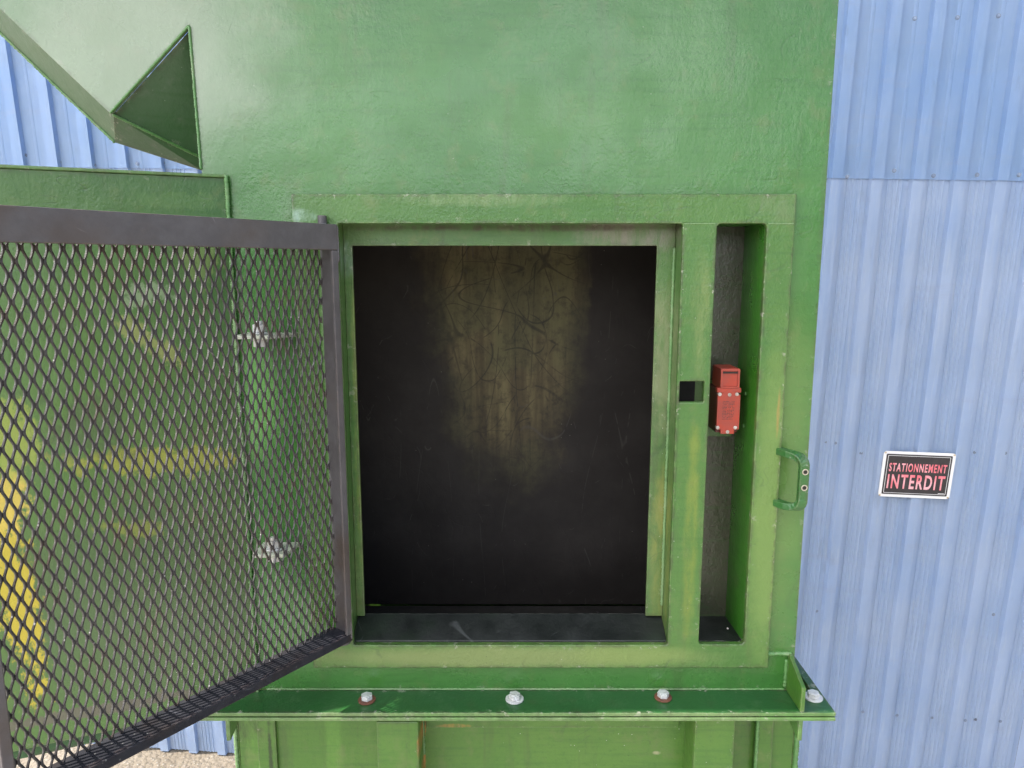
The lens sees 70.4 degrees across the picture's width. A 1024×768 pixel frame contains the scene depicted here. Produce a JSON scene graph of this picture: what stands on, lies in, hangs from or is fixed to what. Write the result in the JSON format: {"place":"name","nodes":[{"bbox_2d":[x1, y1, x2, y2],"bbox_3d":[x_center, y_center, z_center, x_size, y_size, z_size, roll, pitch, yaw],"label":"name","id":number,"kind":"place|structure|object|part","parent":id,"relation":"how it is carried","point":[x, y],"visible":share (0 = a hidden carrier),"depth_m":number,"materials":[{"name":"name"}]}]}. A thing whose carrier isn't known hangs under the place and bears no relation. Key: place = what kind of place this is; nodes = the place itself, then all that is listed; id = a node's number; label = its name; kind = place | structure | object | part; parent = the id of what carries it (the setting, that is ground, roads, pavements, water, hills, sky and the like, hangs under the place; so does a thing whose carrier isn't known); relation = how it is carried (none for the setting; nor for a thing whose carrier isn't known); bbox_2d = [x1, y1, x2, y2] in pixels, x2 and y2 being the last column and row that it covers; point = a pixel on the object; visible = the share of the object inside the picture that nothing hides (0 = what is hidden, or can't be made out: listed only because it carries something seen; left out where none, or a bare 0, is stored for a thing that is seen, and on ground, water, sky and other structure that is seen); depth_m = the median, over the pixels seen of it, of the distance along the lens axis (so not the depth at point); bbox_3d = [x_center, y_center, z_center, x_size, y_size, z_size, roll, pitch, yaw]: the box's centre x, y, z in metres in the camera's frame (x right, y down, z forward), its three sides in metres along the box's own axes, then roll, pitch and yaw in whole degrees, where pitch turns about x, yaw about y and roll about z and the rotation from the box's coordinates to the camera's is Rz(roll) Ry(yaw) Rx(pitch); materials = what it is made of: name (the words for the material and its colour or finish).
{"place":"outdoors","nodes":[
{"label":"outdoors","id":0,"kind":"place"},
{"bbox_2d":[16,744,235,767],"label":"ground","id":1,"kind":"structure","parent":0,"point":[149,757],"depth_m":3.37,"materials":[{"name":"beige gravel"}]},
{"bbox_2d":[0,0,838,767],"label":"industrial machine","id":2,"kind":"object","parent":1,"relation":"on","point":[354,388],"visible":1,"depth_m":1.00,"materials":[{"name":"green paint"}]},
{"bbox_3d":[-0.375,0.106,0.853,0.041,0.617,0.448,7,11,36],"label":"mesh door","id":3,"kind":"part","parent":2,"relation":"part of","materials":[{"name":"paint"}]},
{"bbox_2d":[708,365,740,433],"bbox_3d":[0.313,0.021,1.075,0.035,0.096,0.060,0,9,0],"label":"safety switch","id":4,"kind":"object","parent":2,"relation":"attached to","point":[724,403],"visible":1,"depth_m":1.05,"materials":[{"name":"red plastic"}]},
{"bbox_2d":[0,0,1023,767],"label":"metal wall","id":5,"kind":"structure","parent":0,"point":[910,636],"depth_m":2.75,"materials":[{"name":"blue metal"}]},
{"bbox_2d":[878,451,955,498],"bbox_3d":[1.558,0.351,2.791,0.268,0.190,0.018,1,9,5],"label":"parking sign","id":6,"kind":"object","parent":5,"relation":"attached to","point":[917,474],"visible":1,"depth_m":2.79,"materials":[{"name":"black metal"}]}
]}

